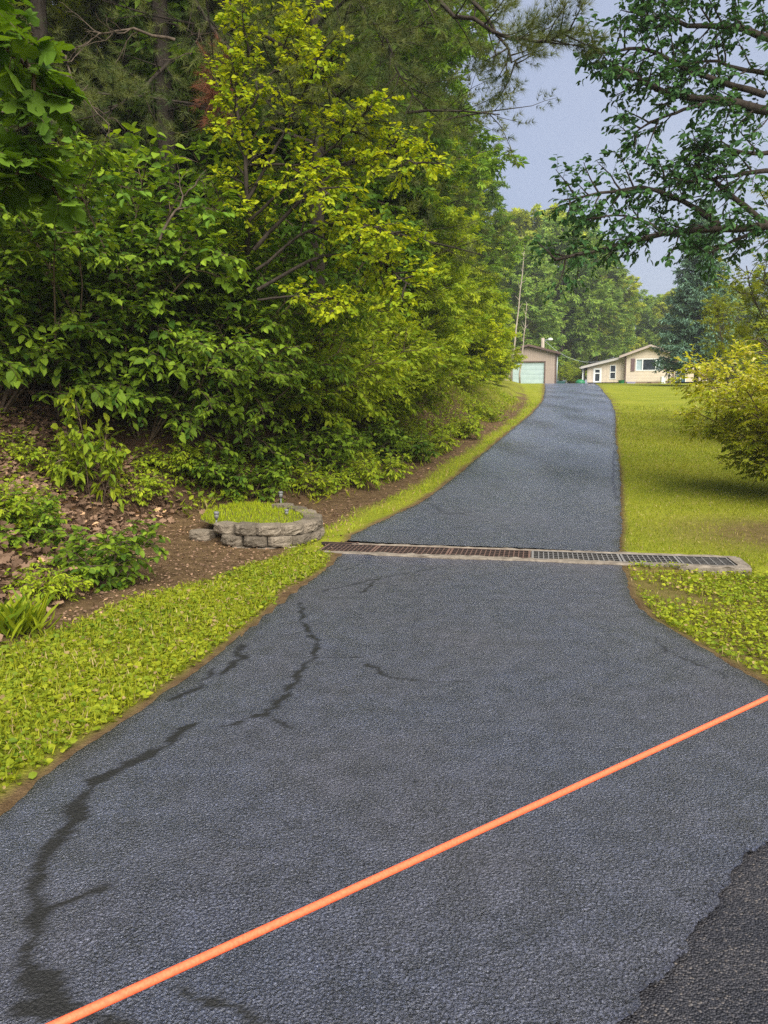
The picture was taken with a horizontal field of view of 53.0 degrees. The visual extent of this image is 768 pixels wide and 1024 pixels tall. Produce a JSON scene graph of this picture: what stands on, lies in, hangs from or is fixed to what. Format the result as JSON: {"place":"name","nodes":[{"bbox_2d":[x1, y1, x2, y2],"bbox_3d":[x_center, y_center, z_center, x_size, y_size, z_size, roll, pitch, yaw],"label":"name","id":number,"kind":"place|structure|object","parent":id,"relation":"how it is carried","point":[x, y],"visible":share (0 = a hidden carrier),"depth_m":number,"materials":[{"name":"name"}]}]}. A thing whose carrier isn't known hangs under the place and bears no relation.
{"place":"outdoors","nodes":[
{"label":"outdoors","id":0,"kind":"place"},
{"bbox_2d":[0,93,85,231],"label":"maple branch","id":1,"kind":"object","parent":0,"point":[26,182],"visible":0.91,"depth_m":5.10,"materials":[{"name":"green plant"}]},
{"bbox_2d":[0,0,92,147],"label":"maple branch","id":2,"kind":"object","parent":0,"point":[35,79],"visible":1,"depth_m":4.70,"materials":[{"name":"green plant"}]},
{"bbox_2d":[201,500,312,523],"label":"planter grass","id":3,"kind":"structure","parent":0,"point":[237,509],"depth_m":9.66,"materials":[{"name":"green plant"}]},
{"bbox_2d":[0,383,767,1023],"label":"driveway","id":4,"kind":"structure","parent":0,"point":[342,721],"depth_m":3.17,"materials":[{"name":"grey asphalt"}]},
{"bbox_2d":[0,346,767,815],"bbox_3d":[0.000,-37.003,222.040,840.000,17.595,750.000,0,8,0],"label":"ground","id":5,"kind":"structure","parent":0,"point":[648,396],"depth_m":10.11,"materials":[{"name":"green plant"}]},
{"bbox_2d":[0,587,64,639],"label":"grass tuft","id":6,"kind":"object","parent":5,"relation":"on","point":[20,614],"visible":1,"depth_m":5.35,"materials":[{"name":"green plant"}]},
{"bbox_2d":[0,484,65,552],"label":"sapling","id":7,"kind":"object","parent":5,"relation":"on","point":[43,521],"visible":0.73,"depth_m":7.17,"materials":[{"name":"green plant"}]},
{"bbox_2d":[0,472,71,534],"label":"plant","id":8,"kind":"object","parent":5,"relation":"on","point":[12,507],"visible":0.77,"depth_m":7.32,"materials":[{"name":"green plant"}]},
{"bbox_2d":[0,426,80,481],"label":"plant","id":9,"kind":"object","parent":5,"relation":"on","point":[38,454],"visible":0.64,"depth_m":9.26,"materials":[{"name":"green plant"}]},
{"bbox_2d":[0,557,93,604],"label":"plant","id":10,"kind":"object","parent":5,"relation":"on","point":[56,579],"visible":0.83,"depth_m":6.09,"materials":[{"name":"green plant"}]},
{"bbox_2d":[0,91,162,414],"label":"hazel shrub","id":11,"kind":"object","parent":5,"relation":"on","point":[11,374],"visible":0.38,"depth_m":9.45,"materials":[{"name":"green plant"}]},
{"bbox_2d":[0,393,164,564],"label":"bank weeds","id":12,"kind":"object","parent":5,"relation":"on","point":[17,546],"visible":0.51,"depth_m":8.45,"materials":[{"name":"green plant"}]},
{"bbox_2d":[46,387,130,512],"bbox_3d":[-3.607,-0.739,9.540,0.958,1.605,0.936,0,8,0],"label":"sapling","id":13,"kind":"object","parent":5,"relation":"on","point":[114,455],"visible":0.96,"depth_m":9.34,"materials":[{"name":"green plant"}]},
{"bbox_2d":[0,124,180,395],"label":"shade shrub","id":14,"kind":"object","parent":5,"relation":"on","point":[123,196],"visible":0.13,"depth_m":9.43,"materials":[{"name":"green plant"}]},
{"bbox_2d":[34,509,170,592],"bbox_3d":[-2.534,0.390,7.030,1.120,0.820,1.098,-3,8,-19],"label":"sapling","id":15,"kind":"object","parent":5,"relation":"on","point":[116,545],"visible":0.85,"depth_m":6.80,"materials":[{"name":"green plant"}]},
{"bbox_2d":[1,0,205,176],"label":"pine tree","id":16,"kind":"object","parent":5,"relation":"on","point":[40,8],"visible":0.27,"depth_m":12.03,"materials":[{"name":"green plant"}]},
{"bbox_2d":[0,141,215,430],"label":"hazel shrub","id":17,"kind":"object","parent":5,"relation":"on","point":[67,320],"visible":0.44,"depth_m":9.12,"materials":[{"name":"green plant"}]},
{"bbox_2d":[24,146,253,402],"bbox_3d":[-3.405,-3.101,10.841,3.197,3.291,3.817,-3,8,-19],"label":"shade shrub","id":18,"kind":"object","parent":5,"relation":"on","point":[201,212],"visible":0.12,"depth_m":9.68,"materials":[{"name":"green plant"}]},
{"bbox_2d":[53,0,224,224],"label":"pine tree","id":19,"kind":"object","parent":5,"relation":"on","point":[169,112],"visible":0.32,"depth_m":12.30,"materials":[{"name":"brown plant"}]},
{"bbox_2d":[167,0,321,135],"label":"pine bough","id":20,"kind":"object","parent":19,"relation":"attached to","point":[205,17],"visible":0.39,"depth_m":11.03,"materials":[{"name":"green plant"}]},
{"bbox_2d":[107,463,173,506],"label":"plant","id":21,"kind":"object","parent":5,"relation":"on","point":[150,484],"visible":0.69,"depth_m":10.03,"materials":[{"name":"green plant"}]},
{"bbox_2d":[0,99,289,411],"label":"hazel shrub","id":22,"kind":"object","parent":5,"relation":"on","point":[226,262],"visible":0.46,"depth_m":9.89,"materials":[{"name":"green plant"}]},
{"bbox_2d":[3,0,289,213],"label":"pine tree","id":23,"kind":"object","parent":5,"relation":"on","point":[125,61],"visible":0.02,"depth_m":14.01,"materials":[{"name":"green plant"}]},
{"bbox_2d":[0,134,307,442],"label":"hazel shrub","id":24,"kind":"object","parent":5,"relation":"on","point":[134,401],"visible":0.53,"depth_m":10.14,"materials":[{"name":"green plant"}]},
{"bbox_2d":[0,537,331,792],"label":"verge grass","id":25,"kind":"structure","parent":5,"relation":"on","point":[176,617],"depth_m":5.08,"materials":[{"name":"green plant"}]},
{"bbox_2d":[131,432,206,486],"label":"plant","id":26,"kind":"object","parent":5,"relation":"on","point":[187,454],"visible":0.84,"depth_m":10.55,"materials":[{"name":"green plant"}]},
{"bbox_2d":[0,0,356,317],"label":"broadleaf tree","id":27,"kind":"object","parent":5,"relation":"on","point":[89,134],"visible":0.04,"depth_m":15.14,"materials":[{"name":"green plant"}]},
{"bbox_2d":[2,424,355,665],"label":"dirt crumbs","id":28,"kind":"object","parent":5,"relation":"on","point":[176,534],"visible":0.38,"depth_m":7.93,"materials":[{"name":"brown soil"}]},
{"bbox_2d":[77,224,341,460],"bbox_3d":[-2.425,-2.437,11.305,3.906,3.288,4.102,4,9,26],"label":"hazel shrub","id":29,"kind":"object","parent":5,"relation":"on","point":[229,374],"visible":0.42,"depth_m":10.31,"materials":[{"name":"green plant"}]},
{"bbox_2d":[171,442,253,491],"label":"plant","id":30,"kind":"object","parent":5,"relation":"on","point":[215,467],"visible":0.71,"depth_m":10.77,"materials":[{"name":"green plant"}]},
{"bbox_2d":[46,0,386,231],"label":"pine tree","id":31,"kind":"object","parent":5,"relation":"on","point":[84,7],"visible":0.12,"depth_m":13.32,"materials":[{"name":"green plant"}]},
{"bbox_2d":[0,69,462,641],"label":"leaf litter","id":32,"kind":"object","parent":5,"relation":"on","point":[18,563],"depth_m":9.28,"materials":[{"name":"brown plant"}]},
{"bbox_2d":[141,178,333,408],"bbox_3d":[-2.382,-3.088,11.671,3.197,3.290,3.817,-3,8,-21],"label":"shade shrub","id":33,"kind":"object","parent":5,"relation":"on","point":[306,245],"visible":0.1,"depth_m":10.99,"materials":[{"name":"green plant"}]},
{"bbox_2d":[82,0,403,257],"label":"tree","id":34,"kind":"object","parent":5,"relation":"on","point":[150,72],"visible":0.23,"depth_m":13.48,"materials":[{"name":"green plant"}]},
{"bbox_2d":[138,118,362,345],"bbox_3d":[-2.331,-4.176,13.033,3.837,3.949,4.580,-4,8,-24],"label":"shade shrub","id":35,"kind":"object","parent":5,"relation":"on","point":[290,222],"visible":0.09,"depth_m":12.16,"materials":[{"name":"green plant"}]},
{"bbox_2d":[210,458,295,503],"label":"plant","id":36,"kind":"object","parent":5,"relation":"on","point":[272,472],"visible":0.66,"depth_m":11.05,"materials":[{"name":"green plant"}]},
{"bbox_2d":[189,503,324,548],"bbox_3d":[-1.513,0.193,9.562,1.600,0.424,1.902,0,8,0],"label":"block planter","id":37,"kind":"object","parent":5,"relation":"on","point":[275,535],"visible":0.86,"depth_m":8.78,"materials":[{"name":"stone"}]},
{"bbox_2d":[148,229,388,466],"bbox_3d":[-1.718,-2.484,11.799,4.102,3.452,4.307,5,9,31],"label":"hazel shrub","id":38,"kind":"object","parent":5,"relation":"on","point":[262,407],"visible":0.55,"depth_m":10.90,"materials":[{"name":"green plant"}]},
{"bbox_2d":[231,419,338,475],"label":"plant","id":39,"kind":"object","parent":5,"relation":"on","point":[298,446],"visible":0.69,"depth_m":11.88,"materials":[{"name":"green plant"}]},
{"bbox_2d":[56,0,523,451],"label":"pine tree","id":40,"kind":"object","parent":5,"relation":"on","point":[320,216],"visible":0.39,"depth_m":12.01,"materials":[{"name":"green plant"}]},
{"bbox_2d":[61,2,174,65],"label":"dead branch","id":41,"kind":"object","parent":40,"relation":"attached to","point":[138,31],"visible":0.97,"depth_m":9.55,"materials":[{"name":"brown wood"}]},
{"bbox_2d":[49,12,201,176],"bbox_3d":[-3.764,-5.974,11.141,1.691,2.431,2.534,3,8,19],"label":"pine bough","id":42,"kind":"object","parent":40,"relation":"attached to","point":[139,82],"visible":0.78,"depth_m":10.97,"materials":[{"name":"green plant"}]},
{"bbox_2d":[187,34,243,143],"bbox_3d":[-2.449,-6.079,11.166,0.918,1.374,1.091,0,8,0],"label":"dead bough","id":43,"kind":"object","parent":40,"relation":"attached to","point":[210,91],"visible":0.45,"depth_m":11.09,"materials":[{"name":"brown plant"}]},
{"bbox_2d":[193,0,404,144],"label":"pine bough","id":44,"kind":"object","parent":40,"relation":"attached to","point":[361,73],"visible":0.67,"depth_m":9.32,"materials":[{"name":"green plant"}]},
{"bbox_2d":[319,0,460,142],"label":"pine bough","id":45,"kind":"object","parent":40,"relation":"attached to","point":[390,61],"visible":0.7,"depth_m":12.21,"materials":[{"name":"green plant"}]},
{"bbox_2d":[438,0,563,111],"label":"pine bough","id":46,"kind":"object","parent":40,"relation":"attached to","point":[494,63],"visible":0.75,"depth_m":9.78,"materials":[{"name":"green plant"}]},
{"bbox_2d":[411,0,620,72],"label":"pine bough","id":47,"kind":"object","parent":40,"relation":"attached to","point":[561,32],"visible":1,"depth_m":8.87,"materials":[{"name":"green plant"}]},
{"bbox_2d":[81,344,516,511],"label":"bank weeds","id":48,"kind":"object","parent":5,"relation":"on","point":[200,493],"visible":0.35,"depth_m":11.82,"materials":[{"name":"green plant"}]},
{"bbox_2d":[84,382,522,517],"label":"bank grass","id":49,"kind":"structure","parent":5,"relation":"on","point":[438,403],"depth_m":14.83,"materials":[{"name":"green plant"}]},
{"bbox_2d":[268,453,347,499],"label":"plant","id":50,"kind":"object","parent":5,"relation":"on","point":[322,484],"visible":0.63,"depth_m":11.69,"materials":[{"name":"green plant"}]},
{"bbox_2d":[217,241,420,434],"bbox_3d":[-1.361,-2.787,12.524,3.794,3.255,3.364,-6,10,-36],"label":"bank shrub","id":51,"kind":"object","parent":5,"relation":"on","point":[364,370],"visible":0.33,"depth_m":12.40,"materials":[{"name":"green plant"}]},
{"bbox_2d":[221,149,416,338],"bbox_3d":[-1.409,-4.460,14.906,3.997,4.113,4.771,-2,8,-13],"label":"shade shrub","id":52,"kind":"object","parent":5,"relation":"on","point":[330,263],"visible":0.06,"depth_m":14.46,"materials":[{"name":"green plant"}]},
{"bbox_2d":[281,414,372,474],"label":"plant","id":53,"kind":"object","parent":5,"relation":"on","point":[346,443],"visible":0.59,"depth_m":12.61,"materials":[{"name":"green plant"}]},
{"bbox_2d":[202,0,453,404],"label":"yellow tree","id":54,"kind":"object","parent":5,"relation":"on","point":[367,160],"visible":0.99,"depth_m":9.46,"materials":[{"name":"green plant"}]},
{"bbox_2d":[171,0,493,306],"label":"broadleaf tree","id":55,"kind":"object","parent":5,"relation":"on","point":[464,168],"visible":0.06,"depth_m":17.59,"materials":[{"name":"green plant"}]},
{"bbox_2d":[260,289,405,435],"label":"bank shrub","id":56,"kind":"object","parent":5,"relation":"on","point":[392,382],"visible":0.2,"depth_m":12.91,"materials":[{"name":"green plant"}]},
{"bbox_2d":[140,396,528,532],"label":"dirt litter","id":57,"kind":"object","parent":5,"relation":"on","point":[385,474],"visible":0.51,"depth_m":12.74,"materials":[{"name":"brown soil"}]},
{"bbox_2d":[314,451,383,489],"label":"plant","id":58,"kind":"object","parent":5,"relation":"on","point":[358,475],"visible":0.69,"depth_m":12.43,"materials":[{"name":"green plant"}]},
{"bbox_2d":[269,268,456,422],"bbox_3d":[-0.863,-3.435,14.471,4.288,3.680,3.803,-4,9,-26],"label":"bank shrub","id":59,"kind":"object","parent":5,"relation":"on","point":[429,348],"visible":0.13,"depth_m":14.21,"materials":[{"name":"green plant"}]},
{"bbox_2d":[304,221,431,331],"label":"shade shrub","id":60,"kind":"object","parent":5,"relation":"on","point":[419,254],"visible":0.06,"depth_m":17.18,"materials":[{"name":"green plant"}]},
{"bbox_2d":[329,418,411,465],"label":"plant","id":61,"kind":"object","parent":5,"relation":"on","point":[391,433],"visible":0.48,"depth_m":14.61,"materials":[{"name":"green plant"}]},
{"bbox_2d":[328,324,430,427],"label":"bank shrub","id":62,"kind":"object","parent":5,"relation":"on","point":[388,403],"visible":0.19,"depth_m":15.39,"materials":[{"name":"green plant"}]},
{"bbox_2d":[351,441,413,484],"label":"plant","id":63,"kind":"object","parent":5,"relation":"on","point":[393,465],"visible":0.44,"depth_m":13.78,"materials":[{"name":"green plant"}]},
{"bbox_2d":[373,421,439,461],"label":"plant","id":64,"kind":"object","parent":5,"relation":"on","point":[419,447],"visible":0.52,"depth_m":15.29,"materials":[{"name":"green plant"}]},
{"bbox_2d":[349,312,468,424],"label":"bank shrub","id":65,"kind":"object","parent":5,"relation":"on","point":[432,376],"visible":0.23,"depth_m":16.28,"materials":[{"name":"green plant"}]},
{"bbox_2d":[258,0,560,297],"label":"pine tree","id":66,"kind":"object","parent":5,"relation":"on","point":[431,37],"visible":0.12,"depth_m":17.08,"materials":[{"name":"green plant"}]},
{"bbox_2d":[333,89,487,374],"bbox_3d":[0.172,-6.933,19.981,5.149,7.917,5.018,0,8,0],"label":"broadleaf tree","id":67,"kind":"object","parent":5,"relation":"on","point":[445,291],"visible":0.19,"depth_m":19.48,"materials":[{"name":"green plant"}]},
{"bbox_2d":[322,382,538,537],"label":"verge grass","id":68,"kind":"structure","parent":5,"relation":"on","point":[510,423],"depth_m":14.40,"materials":[{"name":"green plant"}]},
{"bbox_2d":[397,285,465,349],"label":"bank shrub","id":69,"kind":"object","parent":5,"relation":"on","point":[438,319],"visible":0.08,"depth_m":20.43,"materials":[{"name":"green plant"}]},
{"bbox_2d":[334,0,529,308],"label":"broadleaf tree","id":70,"kind":"object","parent":5,"relation":"on","point":[491,163],"visible":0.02,"depth_m":22.72,"materials":[{"name":"green plant"}]},
{"bbox_2d":[404,418,459,455],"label":"plant","id":71,"kind":"object","parent":5,"relation":"on","point":[444,440],"visible":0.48,"depth_m":17.34,"materials":[{"name":"green plant"}]},
{"bbox_2d":[384,322,480,415],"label":"bank shrub","id":72,"kind":"object","parent":5,"relation":"on","point":[432,407],"visible":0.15,"depth_m":18.11,"materials":[{"name":"green plant"}]},
{"bbox_2d":[373,1,512,289],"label":"pine tree","id":73,"kind":"object","parent":5,"relation":"on","point":[469,139],"visible":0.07,"depth_m":22.71,"materials":[{"name":"green plant"}]},
{"bbox_2d":[405,233,501,332],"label":"bank shrub","id":74,"kind":"object","parent":5,"relation":"on","point":[465,304],"visible":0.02,"depth_m":22.78,"materials":[{"name":"green plant"}]},
{"bbox_2d":[428,408,484,439],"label":"plant","id":75,"kind":"object","parent":5,"relation":"on","point":[468,426],"visible":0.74,"depth_m":19.76,"materials":[{"name":"green plant"}]},
{"bbox_2d":[415,60,505,249],"bbox_3d":[1.022,-12.230,29.958,7.360,13.876,7.371,2,8,14],"label":"broadleaf tree","id":76,"kind":"object","parent":5,"relation":"on","point":[486,177],"depth_m":29.44,"materials":[{"name":"green plant"}]},
{"bbox_2d":[445,300,516,385],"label":"bank shrub","id":77,"kind":"object","parent":5,"relation":"on","point":[484,348],"visible":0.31,"depth_m":26.42,"materials":[{"name":"green plant"}]},
{"bbox_2d":[450,264,514,372],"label":"bank shrub","id":78,"kind":"object","parent":5,"relation":"on","point":[504,308],"visible":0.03,"depth_m":26.75,"materials":[{"name":"green plant"}]},
{"bbox_2d":[446,91,522,313],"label":"broadleaf tree","id":79,"kind":"object","parent":5,"relation":"on","point":[494,193],"visible":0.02,"depth_m":43.40,"materials":[{"name":"green plant"}]},
{"bbox_2d":[466,173,531,328],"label":"broadleaf tree","id":80,"kind":"object","parent":5,"relation":"on","point":[517,248],"visible":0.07,"depth_m":45.42,"materials":[{"name":"green plant"}]},
{"bbox_2d":[476,345,527,384],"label":"bank shrub","id":81,"kind":"object","parent":5,"relation":"on","point":[503,360],"visible":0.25,"depth_m":36.74,"materials":[{"name":"green plant"}]},
{"bbox_2d":[489,207,554,344],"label":"broadleaf tree","id":82,"kind":"object","parent":5,"relation":"on","point":[521,222],"visible":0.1,"depth_m":86.23,"materials":[{"name":"green plant"}]},
{"bbox_2d":[501,344,560,382],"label":"garage","id":83,"kind":"structure","parent":5,"relation":"on","point":[539,365],"depth_m":66.77,"materials":[{"name":"beige"}]},
{"bbox_2d":[513,362,543,382],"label":"door","id":84,"kind":"structure","parent":83,"relation":"in","point":[531,372],"depth_m":67.01,"materials":[{"name":"white metal"}]},
{"bbox_2d":[496,241,568,350],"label":"broadleaf tree","id":85,"kind":"object","parent":5,"relation":"on","point":[531,275],"visible":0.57,"depth_m":78.05,"materials":[{"name":"green plant"}]},
{"bbox_2d":[317,541,751,575],"bbox_3d":[1.473,0.593,8.483,4.637,0.318,0.824,2,8,11],"label":"trench drain","id":86,"kind":"object","parent":5,"relation":"on","point":[714,563],"visible":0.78,"depth_m":8.34,"materials":[{"name":"concrete"}]},
{"bbox_2d":[510,202,607,359],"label":"broadleaf tree","id":87,"kind":"object","parent":5,"relation":"on","point":[537,220],"visible":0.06,"depth_m":90.94,"materials":[{"name":"green plant"}]},
{"bbox_2d":[513,214,615,379],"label":"broadleaf tree","id":88,"kind":"object","parent":5,"relation":"on","point":[583,343],"visible":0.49,"depth_m":83.19,"materials":[{"name":"green plant"}]},
{"bbox_2d":[557,245,643,372],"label":"broadleaf tree","id":89,"kind":"object","parent":5,"relation":"on","point":[615,350],"visible":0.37,"depth_m":88.39,"materials":[{"name":"green plant"}]},
{"bbox_2d":[587,274,651,364],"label":"broadleaf tree","id":90,"kind":"object","parent":5,"relation":"on","point":[632,290],"visible":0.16,"depth_m":94.50,"materials":[{"name":"green plant"}]},
{"bbox_2d":[610,289,659,357],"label":"broadleaf tree","id":91,"kind":"object","parent":5,"relation":"on","point":[643,324],"visible":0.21,"depth_m":102.19,"materials":[{"name":"green plant"}]},
{"bbox_2d":[579,344,706,382],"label":"house","id":92,"kind":"structure","parent":5,"relation":"on","point":[636,366],"depth_m":66.80,"materials":[{"name":"beige"}]},
{"bbox_2d":[528,0,767,304],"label":"oak tree","id":93,"kind":"object","parent":5,"relation":"on","point":[684,66],"visible":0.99,"depth_m":11.22,"materials":[{"name":"green plant"}]},
{"bbox_2d":[649,199,743,382],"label":"spruce tree","id":94,"kind":"object","parent":5,"relation":"on","point":[687,282],"visible":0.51,"depth_m":50.98,"materials":[{"name":"green plant"}]},
{"bbox_2d":[628,561,767,677],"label":"weed leaves","id":95,"kind":"object","parent":5,"relation":"on","point":[670,604],"visible":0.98,"depth_m":6.25,"materials":[{"name":"green plant"}]},
{"bbox_2d":[630,563,767,675],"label":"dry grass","id":96,"kind":"structure","parent":5,"relation":"on","point":[721,611],"depth_m":6.30,"materials":[{"name":"green plant"}]},
{"bbox_2d":[660,335,767,487],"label":"viburnum shrub","id":97,"kind":"object","parent":5,"relation":"on","point":[755,436],"visible":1,"depth_m":11.44,"materials":[{"name":"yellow plant"}]},
{"bbox_2d":[690,290,767,424],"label":"twiggy tree","id":98,"kind":"object","parent":5,"relation":"on","point":[717,309],"visible":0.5,"depth_m":23.48,"materials":[{"name":"green plant"}]},
{"bbox_2d":[701,186,767,425],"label":"twiggy tree","id":99,"kind":"object","parent":5,"relation":"on","point":[740,286],"visible":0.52,"depth_m":18.28,"materials":[{"name":"green plant"}]},
{"bbox_2d":[717,236,767,426],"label":"twiggy tree","id":100,"kind":"object","parent":5,"relation":"on","point":[750,341],"visible":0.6,"depth_m":17.56,"materials":[{"name":"green plant"}]},
{"bbox_3d":[-1.094,1.227,0.426,0.040,1.293,0.040,0,8,0],"label":"wooden stake","id":101,"kind":"object","parent":5,"relation":"on","visible":0},
{"bbox_2d":[46,695,767,1023],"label":"rope","id":102,"kind":"object","parent":101,"relation":"attached to","point":[128,991],"visible":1,"depth_m":1.12,"materials":[{"name":"orange fabric"}]},
{"bbox_2d":[7,0,767,382],"label":"sky","id":103,"kind":"structure","parent":0,"point":[571,129],"materials":[{"name":"blue"}]},
{"bbox_2d":[615,403,767,566],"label":"lawn grass","id":104,"kind":"structure","parent":0,"point":[658,430],"depth_m":13.87,"materials":[{"name":"green plant"}]},
{"bbox_2d":[617,842,767,1023],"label":"road","id":105,"kind":"structure","parent":0,"point":[718,974],"depth_m":2.24,"materials":[{"name":"grey asphalt"}]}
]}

